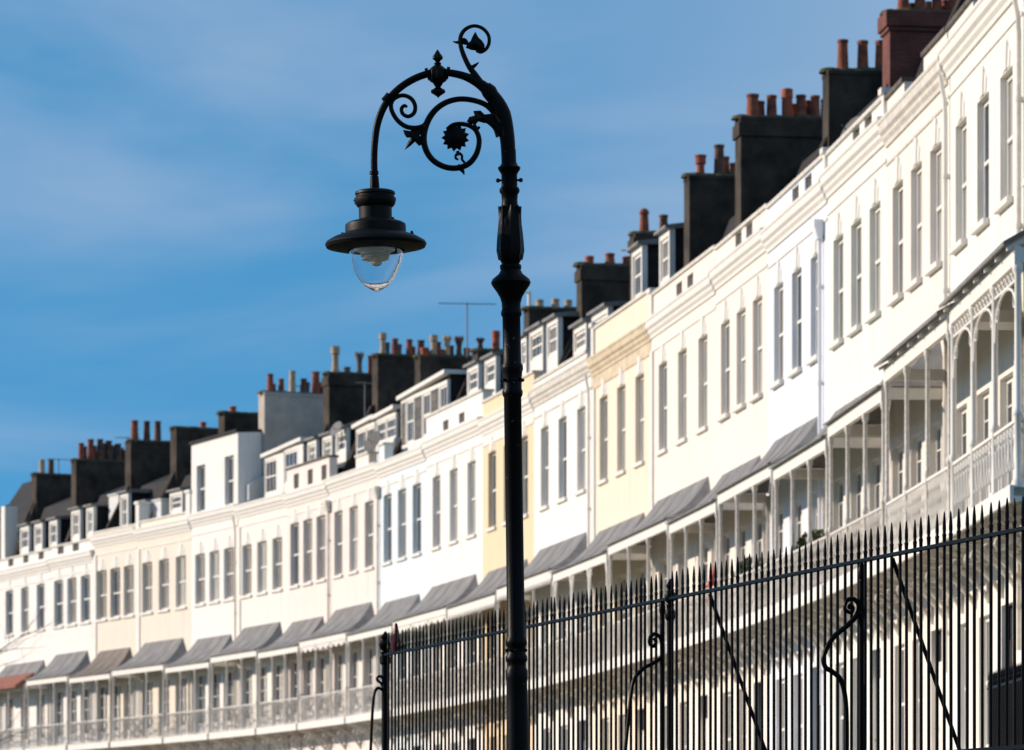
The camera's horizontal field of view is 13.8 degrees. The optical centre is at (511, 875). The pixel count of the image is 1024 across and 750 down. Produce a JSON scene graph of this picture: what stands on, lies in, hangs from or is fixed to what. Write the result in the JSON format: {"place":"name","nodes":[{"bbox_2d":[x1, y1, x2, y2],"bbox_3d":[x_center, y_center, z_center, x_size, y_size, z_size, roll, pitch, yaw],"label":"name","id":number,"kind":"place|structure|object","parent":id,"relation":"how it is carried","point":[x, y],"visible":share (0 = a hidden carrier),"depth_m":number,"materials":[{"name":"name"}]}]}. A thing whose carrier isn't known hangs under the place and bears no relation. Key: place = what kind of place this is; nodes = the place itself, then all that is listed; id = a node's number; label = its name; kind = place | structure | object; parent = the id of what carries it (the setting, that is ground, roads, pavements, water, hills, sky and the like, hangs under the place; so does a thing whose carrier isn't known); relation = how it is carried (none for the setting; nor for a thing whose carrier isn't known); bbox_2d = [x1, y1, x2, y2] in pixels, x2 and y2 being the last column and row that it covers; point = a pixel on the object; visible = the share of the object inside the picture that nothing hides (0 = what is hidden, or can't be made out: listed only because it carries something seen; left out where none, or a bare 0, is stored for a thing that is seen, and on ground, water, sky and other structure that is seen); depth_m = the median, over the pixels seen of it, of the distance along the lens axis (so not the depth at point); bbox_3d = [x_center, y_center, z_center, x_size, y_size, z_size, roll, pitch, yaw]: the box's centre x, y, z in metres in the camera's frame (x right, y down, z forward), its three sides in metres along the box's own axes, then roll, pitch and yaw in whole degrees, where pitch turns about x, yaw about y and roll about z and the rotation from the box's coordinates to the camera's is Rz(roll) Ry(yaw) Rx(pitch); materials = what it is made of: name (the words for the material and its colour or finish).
{"place":"outdoors","nodes":[
{"label":"outdoors","id":0,"kind":"place"},
{"bbox_2d":[0,0,931,506],"label":"sky","id":1,"kind":"structure","parent":0,"point":[177,176],"materials":[{"name":"blue"}]},
{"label":"terrace pavement","id":2,"kind":"structure","parent":0,"visible":0},
{"bbox_2d":[987,662,1020,746],"bbox_3d":[6.492,-2.025,55.328,0.056,1.450,3.800,0,0,-2],"label":"area railing","id":3,"kind":"object","parent":2,"relation":"on","point":[1018,704],"visible":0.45,"depth_m":55.32,"materials":[{"name":"black metal"}]},
{"label":"road","id":4,"kind":"structure","parent":0,"visible":0},
{"bbox_2d":[325,24,530,749],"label":"street lamp","id":5,"kind":"object","parent":4,"relation":"on","point":[375,241],"visible":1,"depth_m":24.44,"materials":[{"name":"black metal"}]},
{"bbox_3d":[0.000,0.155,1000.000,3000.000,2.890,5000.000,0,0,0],"label":"ground","id":6,"kind":"structure","parent":0,"visible":0},
{"bbox_2d":[0,607,66,744],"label":"bare tree","id":7,"kind":"object","parent":6,"relation":"on","point":[15,670],"visible":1,"depth_m":120.73,"materials":[{"name":"brown plant"}]},
{"bbox_2d":[0,458,70,558],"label":"terraced house","id":8,"kind":"structure","parent":6,"relation":"on","point":[41,489],"depth_m":174.58,"materials":[{"name":"white paint"}]},
{"bbox_2d":[0,439,124,749],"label":"terraced house","id":9,"kind":"structure","parent":6,"relation":"on","point":[98,469],"depth_m":169.56,"materials":[{"name":"white paint"}]},
{"bbox_2d":[19,577,28,634],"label":"window","id":10,"kind":"structure","parent":9,"relation":"in","point":[26,590],"depth_m":170.94,"materials":[{"name":"white paint"}]},
{"bbox_2d":[36,573,44,631],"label":"window","id":11,"kind":"structure","parent":9,"relation":"in","point":[42,587],"depth_m":168.95,"materials":[{"name":"white paint"}]},
{"bbox_2d":[25,420,169,749],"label":"terraced house","id":12,"kind":"structure","parent":6,"relation":"on","point":[70,559],"depth_m":164.95,"materials":[{"name":"white paint"}]},
{"bbox_2d":[52,569,63,628],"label":"window","id":13,"kind":"structure","parent":12,"relation":"in","point":[59,583],"depth_m":166.98,"materials":[{"name":"white paint"}]},
{"bbox_2d":[57,690,62,745],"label":"window","id":14,"kind":"structure","parent":12,"relation":"in","point":[59,693],"depth_m":166.98,"materials":[{"name":"grey glass"}]},
{"bbox_2d":[65,566,76,626],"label":"window","id":15,"kind":"structure","parent":12,"relation":"in","point":[72,581],"depth_m":165.60,"materials":[{"name":"white paint"}]},
{"bbox_2d":[78,564,90,624],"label":"window","id":16,"kind":"structure","parent":12,"relation":"in","point":[86,578],"depth_m":164.15,"materials":[{"name":"white paint"}]},
{"bbox_2d":[67,422,217,749],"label":"terraced house","id":17,"kind":"structure","parent":6,"relation":"on","point":[114,543],"depth_m":161.00,"materials":[{"name":"paint"}]},
{"bbox_2d":[94,559,106,622],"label":"window","id":18,"kind":"structure","parent":17,"relation":"in","point":[103,574],"depth_m":162.48,"materials":[{"name":"white paint"}]},
{"bbox_2d":[100,685,106,741],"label":"window","id":19,"kind":"structure","parent":17,"relation":"in","point":[103,689],"depth_m":162.56,"materials":[{"name":"grey glass"}]},
{"bbox_2d":[108,556,120,620],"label":"window","id":20,"kind":"structure","parent":17,"relation":"in","point":[116,572],"depth_m":161.21,"materials":[{"name":"white paint"}]},
{"bbox_2d":[121,554,133,618],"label":"window","id":21,"kind":"structure","parent":17,"relation":"in","point":[128,561],"depth_m":159.88,"materials":[{"name":"white paint"}]},
{"bbox_2d":[110,406,258,749],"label":"terraced house","id":22,"kind":"structure","parent":6,"relation":"on","point":[162,534],"depth_m":156.51,"materials":[{"name":"paint"}]},
{"bbox_2d":[140,550,152,615],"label":"window","id":23,"kind":"structure","parent":22,"relation":"in","point":[148,566],"depth_m":158.21,"materials":[{"name":"white paint"}]},
{"bbox_2d":[156,547,169,612],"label":"window","id":24,"kind":"structure","parent":22,"relation":"in","point":[163,554],"depth_m":156.60,"materials":[{"name":"white paint"}]},
{"bbox_2d":[173,544,186,609],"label":"window","id":25,"kind":"structure","parent":22,"relation":"in","point":[180,551],"depth_m":155.00,"materials":[{"name":"white paint"}]},
{"bbox_2d":[163,371,322,749],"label":"terraced house","id":26,"kind":"structure","parent":6,"relation":"on","point":[227,467],"depth_m":150.71,"materials":[{"name":"white paint"}]},
{"bbox_2d":[193,541,205,606],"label":"window","id":27,"kind":"structure","parent":26,"relation":"in","point":[201,558],"depth_m":153.23,"materials":[{"name":"white paint"}]},
{"bbox_2d":[198,674,204,733],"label":"window","id":28,"kind":"structure","parent":26,"relation":"in","point":[201,677],"depth_m":153.34,"materials":[{"name":"grey glass"}]},
{"bbox_2d":[207,538,219,604],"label":"window","id":29,"kind":"structure","parent":26,"relation":"in","point":[216,600],"depth_m":151.85,"materials":[{"name":"white paint"}]},
{"bbox_2d":[213,672,219,730],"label":"window","id":30,"kind":"structure","parent":26,"relation":"in","point":[216,675],"depth_m":151.85,"materials":[{"name":"grey glass"}]},
{"bbox_2d":[221,535,233,601],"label":"window","id":31,"kind":"structure","parent":26,"relation":"in","point":[228,543],"depth_m":150.41,"materials":[{"name":"white paint"}]},
{"bbox_2d":[222,456,233,506],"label":"window","id":32,"kind":"structure","parent":26,"relation":"in","point":[230,459],"depth_m":150.45,"materials":[{"name":"white paint"}]},
{"bbox_2d":[228,670,233,730],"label":"window","id":33,"kind":"structure","parent":26,"relation":"in","point":[231,672],"depth_m":150.41,"materials":[{"name":"grey glass"}]},
{"bbox_2d":[208,346,371,749],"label":"terraced house","id":34,"kind":"structure","parent":6,"relation":"on","point":[261,514],"depth_m":146.29,"materials":[{"name":"white paint"}]},
{"bbox_2d":[240,532,251,598],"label":"window","id":35,"kind":"structure","parent":34,"relation":"in","point":[246,538],"depth_m":148.62,"materials":[{"name":"white paint"}]},
{"bbox_2d":[245,667,251,728],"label":"window","id":36,"kind":"structure","parent":34,"relation":"in","point":[248,671],"depth_m":148.73,"materials":[{"name":"grey glass"}]},
{"bbox_2d":[254,528,266,595],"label":"window","id":37,"kind":"structure","parent":34,"relation":"in","point":[261,536],"depth_m":147.07,"materials":[{"name":"white paint"}]},
{"bbox_2d":[266,458,275,493],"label":"window","id":38,"kind":"structure","parent":34,"relation":"in","point":[270,464],"depth_m":148.23,"materials":[{"name":"white paint"}]},
{"bbox_2d":[270,524,282,592],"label":"window","id":39,"kind":"structure","parent":34,"relation":"in","point":[279,588],"depth_m":145.50,"materials":[{"name":"white paint"}]},
{"bbox_2d":[276,663,281,725],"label":"window","id":40,"kind":"structure","parent":34,"relation":"in","point":[278,666],"depth_m":145.54,"materials":[{"name":"white paint"}]},
{"bbox_2d":[255,333,424,749],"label":"terraced house","id":41,"kind":"structure","parent":6,"relation":"on","point":[306,495],"depth_m":141.30,"materials":[{"name":"white paint"}]},
{"bbox_2d":[288,509,299,588],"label":"window","id":42,"kind":"structure","parent":41,"relation":"in","point":[294,517],"depth_m":143.63,"materials":[{"name":"white paint"}]},
{"bbox_2d":[300,506,312,586],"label":"window","id":43,"kind":"structure","parent":41,"relation":"in","point":[306,514],"depth_m":142.20,"materials":[{"name":"white paint"}]},
{"bbox_2d":[306,658,311,719],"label":"window","id":44,"kind":"structure","parent":41,"relation":"in","point":[308,661],"depth_m":142.32,"materials":[{"name":"white paint"}]},
{"bbox_2d":[314,502,325,583],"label":"window","id":45,"kind":"structure","parent":41,"relation":"in","point":[321,509],"depth_m":140.78,"materials":[{"name":"white paint"}]},
{"bbox_2d":[297,335,471,749],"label":"terraced house","id":46,"kind":"structure","parent":6,"relation":"on","point":[349,505],"depth_m":136.30,"materials":[{"name":"white stucco"},{"name":"slate tile"},{"name":"glass"}]},
{"bbox_2d":[331,497,342,578],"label":"window","id":47,"kind":"structure","parent":46,"relation":"in","point":[338,503],"depth_m":138.74,"materials":[{"name":"white paint"}]},
{"bbox_2d":[346,492,357,575],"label":"window","id":48,"kind":"structure","parent":46,"relation":"in","point":[353,498],"depth_m":136.95,"materials":[{"name":"white paint"}]},
{"bbox_2d":[362,487,373,571],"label":"window","id":49,"kind":"structure","parent":46,"relation":"in","point":[369,493],"depth_m":135.09,"materials":[{"name":"white paint"}]},
{"bbox_2d":[368,647,373,712],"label":"window","id":50,"kind":"structure","parent":46,"relation":"in","point":[371,649],"depth_m":135.23,"materials":[{"name":"white paint"}]},
{"bbox_2d":[345,302,502,749],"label":"terraced house","id":51,"kind":"structure","parent":6,"relation":"on","point":[399,492],"depth_m":131.13,"materials":[{"name":"white paint"}]},
{"bbox_2d":[381,480,391,565],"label":"window","id":52,"kind":"structure","parent":51,"relation":"in","point":[387,488],"depth_m":132.97,"materials":[{"name":"white paint"}]},
{"bbox_2d":[395,474,406,561],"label":"window","id":53,"kind":"structure","parent":51,"relation":"in","point":[402,482],"depth_m":131.22,"materials":[{"name":"white paint"}]},
{"bbox_2d":[407,399,412,443],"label":"window","id":54,"kind":"structure","parent":51,"relation":"in","point":[410,403],"depth_m":132.93,"materials":[{"name":"white paint"}]},
{"bbox_2d":[410,469,421,557],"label":"window","id":55,"kind":"structure","parent":51,"relation":"in","point":[416,477],"depth_m":129.41,"materials":[{"name":"white paint"}]},
{"bbox_2d":[390,291,575,749],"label":"terraced house","id":56,"kind":"structure","parent":6,"relation":"on","point":[451,446],"depth_m":123.74,"materials":[{"name":"white paint"}]},
{"bbox_2d":[430,461,440,551],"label":"window","id":57,"kind":"structure","parent":56,"relation":"in","point":[436,467],"depth_m":126.91,"materials":[{"name":"white paint"}]},
{"bbox_2d":[447,453,457,545],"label":"window","id":58,"kind":"structure","parent":56,"relation":"in","point":[453,460],"depth_m":124.70,"materials":[{"name":"white paint"}]},
{"bbox_2d":[464,446,475,539],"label":"window","id":59,"kind":"structure","parent":56,"relation":"in","point":[471,452],"depth_m":122.46,"materials":[{"name":"white paint"}]},
{"bbox_2d":[445,253,629,749],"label":"terraced house","id":60,"kind":"structure","parent":6,"relation":"on","point":[546,344],"depth_m":116.42,"materials":[{"name":"yellow stucco"},{"name":"slate tile"},{"name":"glass"}]},
{"bbox_2d":[485,436,496,532],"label":"window","id":61,"kind":"structure","parent":60,"relation":"in","point":[491,446],"depth_m":119.80,"materials":[{"name":"white paint"}]},
{"bbox_2d":[522,420,528,518],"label":"window","id":62,"kind":"structure","parent":60,"relation":"in","point":[525,515],"depth_m":115.81,"materials":[{"name":"white paint"}]},
{"bbox_2d":[493,208,667,749],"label":"terraced house","id":63,"kind":"structure","parent":6,"relation":"on","point":[560,397],"depth_m":110.01,"materials":[{"name":"white paint"}]},
{"bbox_2d":[538,410,548,511],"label":"window","id":64,"kind":"structure","parent":63,"relation":"in","point":[544,417],"depth_m":113.12,"materials":[{"name":"white paint"}]},
{"bbox_2d":[555,400,566,503],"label":"window","id":65,"kind":"structure","parent":63,"relation":"in","point":[562,406],"depth_m":110.75,"materials":[{"name":"white paint"}]},
{"bbox_2d":[574,389,585,495],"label":"window","id":66,"kind":"structure","parent":63,"relation":"in","point":[581,397],"depth_m":108.37,"materials":[{"name":"white paint"}]},
{"bbox_2d":[549,144,734,749],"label":"terraced house","id":67,"kind":"structure","parent":6,"relation":"on","point":[617,361],"depth_m":102.10,"materials":[{"name":"paint"}]},
{"bbox_2d":[596,378,607,485],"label":"window","id":68,"kind":"structure","parent":67,"relation":"in","point":[603,385],"depth_m":105.49,"materials":[{"name":"white paint"}]},
{"bbox_2d":[614,367,625,477],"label":"window","id":69,"kind":"structure","parent":67,"relation":"in","point":[621,375],"depth_m":103.30,"materials":[{"name":"white paint"}]},
{"bbox_2d":[632,355,644,468],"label":"window","id":70,"kind":"structure","parent":67,"relation":"in","point":[639,363],"depth_m":101.06,"materials":[{"name":"white paint"}]},
{"bbox_2d":[369,495,1023,749],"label":"iron railing","id":71,"kind":"object","parent":6,"relation":"on","point":[670,614],"visible":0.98,"depth_m":29.11,"materials":[{"name":"metal"}]},
{"bbox_2d":[604,88,822,749],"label":"terraced house","id":72,"kind":"structure","parent":6,"relation":"on","point":[773,150],"depth_m":93.89,"materials":[{"name":"beige paint"}]},
{"bbox_2d":[655,343,667,456],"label":"window","id":73,"kind":"structure","parent":72,"relation":"in","point":[662,349],"depth_m":98.16,"materials":[{"name":"white paint"}]},
{"bbox_2d":[674,329,686,445],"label":"window","id":74,"kind":"structure","parent":72,"relation":"in","point":[682,337],"depth_m":95.75,"materials":[{"name":"white paint"}]},
{"bbox_2d":[694,315,707,434],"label":"window","id":75,"kind":"structure","parent":72,"relation":"in","point":[702,327],"depth_m":93.35,"materials":[{"name":"white paint"}]},
{"bbox_2d":[665,39,882,749],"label":"terraced house","id":76,"kind":"structure","parent":6,"relation":"on","point":[738,273],"depth_m":87.78,"materials":[{"name":"white white stucco"},{"name":"slate tile"},{"name":"glass"}]},
{"bbox_2d":[716,300,729,422],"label":"window","id":77,"kind":"structure","parent":76,"relation":"in","point":[726,415],"depth_m":90.59,"materials":[{"name":"white paint"}]},
{"bbox_2d":[731,288,745,412],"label":"window","id":78,"kind":"structure","parent":76,"relation":"in","point":[740,302],"depth_m":88.83,"materials":[{"name":"white paint"}]},
{"bbox_2d":[747,275,762,402],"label":"window","id":79,"kind":"structure","parent":76,"relation":"in","point":[757,286],"depth_m":86.93,"materials":[{"name":"white paint"}]},
{"bbox_2d":[713,0,956,749],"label":"terraced house","id":80,"kind":"structure","parent":6,"relation":"on","point":[794,235],"depth_m":81.58,"materials":[{"name":"cream stucco"},{"name":"slate tile"},{"name":"red brick"}]},
{"bbox_2d":[769,261,783,389],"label":"window","id":81,"kind":"structure","parent":80,"relation":"in","point":[778,272],"depth_m":84.60,"materials":[{"name":"white paint"}]},
{"bbox_2d":[786,246,801,377],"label":"window","id":82,"kind":"structure","parent":80,"relation":"in","point":[796,258],"depth_m":82.58,"materials":[{"name":"white paint"}]},
{"bbox_2d":[805,235,817,365],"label":"window","id":83,"kind":"structure","parent":80,"relation":"in","point":[814,358],"depth_m":80.63,"materials":[{"name":"white paint"}]},
{"bbox_2d":[768,0,958,749],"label":"terraced house","id":84,"kind":"structure","parent":6,"relation":"on","point":[853,178],"depth_m":76.14,"materials":[{"name":"white paint"}]},
{"bbox_2d":[795,529,834,586],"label":"potted plant","id":85,"kind":"object","parent":84,"relation":"on","point":[816,535],"visible":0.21,"depth_m":76.46,"materials":[{"name":"green plant"}]},
{"bbox_2d":[827,212,843,350],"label":"window","id":86,"kind":"structure","parent":84,"relation":"in","point":[837,227],"depth_m":78.19,"materials":[{"name":"white paint"}]},
{"bbox_2d":[845,195,861,337],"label":"window","id":87,"kind":"structure","parent":84,"relation":"in","point":[855,210],"depth_m":76.30,"materials":[{"name":"white paint"}]},
{"bbox_2d":[856,469,861,533],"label":"window","id":88,"kind":"structure","parent":84,"relation":"in","point":[859,473],"depth_m":76.39,"materials":[{"name":"white paint"}]},
{"bbox_2d":[863,178,880,323],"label":"window","id":89,"kind":"structure","parent":84,"relation":"in","point":[875,314],"depth_m":74.46,"materials":[{"name":"white paint"}]},
{"bbox_2d":[875,459,880,549],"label":"window","id":90,"kind":"structure","parent":84,"relation":"in","point":[878,463],"depth_m":74.50,"materials":[{"name":"white paint"}]},
{"bbox_2d":[823,0,965,749],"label":"terraced house","id":91,"kind":"structure","parent":6,"relation":"on","point":[910,125],"depth_m":70.36,"materials":[{"name":"beige paint"}]},
{"bbox_2d":[886,156,903,306],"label":"window frame","id":92,"kind":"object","parent":91,"relation":"in","point":[899,295],"depth_m":72.17,"materials":[{"name":"white paint"}]},
{"bbox_2d":[898,446,902,537],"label":"window","id":93,"kind":"structure","parent":91,"relation":"in","point":[900,451],"depth_m":72.31,"materials":[{"name":"white paint"}]},
{"bbox_2d":[902,645,904,749],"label":"window","id":94,"kind":"structure","parent":91,"relation":"in","point":[903,647],"depth_m":72.05,"materials":[{"name":"grey glass"}]},
{"bbox_2d":[904,137,922,291],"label":"window frame","id":95,"kind":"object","parent":91,"relation":"in","point":[917,280],"depth_m":70.27,"materials":[{"name":"white paint"}]},
{"bbox_2d":[917,435,921,537],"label":"window","id":96,"kind":"structure","parent":91,"relation":"in","point":[919,439],"depth_m":70.48,"materials":[{"name":"white paint"}]},
{"bbox_2d":[923,117,941,276],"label":"window frame","id":97,"kind":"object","parent":91,"relation":"in","point":[937,264],"depth_m":68.50,"materials":[{"name":"white paint"}]},
{"bbox_2d":[936,424,940,525],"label":"window","id":98,"kind":"structure","parent":91,"relation":"in","point":[938,428],"depth_m":68.65,"materials":[{"name":"white paint"}]},
{"bbox_2d":[874,0,1021,749],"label":"terraced house","id":99,"kind":"structure","parent":6,"relation":"on","point":[976,51],"depth_m":64.21,"materials":[{"name":"white paint"}]},
{"bbox_2d":[949,91,966,254],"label":"window frame","id":100,"kind":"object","parent":99,"relation":"in","point":[962,242],"depth_m":66.11,"materials":[{"name":"white paint"}]},
{"bbox_2d":[962,407,966,512],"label":"window","id":101,"kind":"structure","parent":99,"relation":"in","point":[964,412],"depth_m":66.27,"materials":[{"name":"white paint"}]},
{"bbox_2d":[964,625,965,748],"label":"window","id":102,"kind":"structure","parent":99,"relation":"in","point":[964,625],"depth_m":66.02,"materials":[{"name":"white paint"}]},
{"bbox_2d":[970,66,989,235],"bbox_3d":[7.111,-10.930,63.750,0.260,2.440,1.200,0,0,-3],"label":"window frame","id":103,"kind":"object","parent":99,"relation":"in","point":[976,229],"depth_m":64.06,"materials":[{"name":"white paint"}]},
{"bbox_2d":[983,392,988,499],"bbox_3d":[7.206,-6.140,63.755,0.070,2.280,1.120,0,0,-3],"label":"window","id":104,"kind":"structure","parent":99,"relation":"in","point":[985,397],"depth_m":64.24,"materials":[{"name":"white paint"}]},
{"bbox_2d":[986,617,988,746],"bbox_3d":[7.212,-2.900,63.623,0.072,2.000,1.000,0,0,-3],"label":"window","id":105,"kind":"structure","parent":99,"relation":"in","point":[987,618],"depth_m":64.05,"materials":[{"name":"white paint"}]},
{"bbox_2d":[993,39,1013,214],"bbox_3d":[7.225,-10.930,61.710,0.260,2.440,1.200,0,0,-3],"label":"window frame","id":106,"kind":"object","parent":99,"relation":"in","point":[1005,202],"depth_m":62.06,"materials":[{"name":"white paint"}]},
{"bbox_2d":[1007,376,1012,483],"bbox_3d":[7.320,-6.140,61.715,0.070,2.280,1.120,0,0,-3],"label":"window","id":107,"kind":"structure","parent":99,"relation":"in","point":[1010,380],"depth_m":62.15,"materials":[{"name":"white paint"}]},
{"bbox_2d":[939,0,1023,649],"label":"terraced house","id":108,"kind":"structure","parent":6,"relation":"on","point":[1002,263],"depth_m":57.85,"materials":[{"name":"white paint"}]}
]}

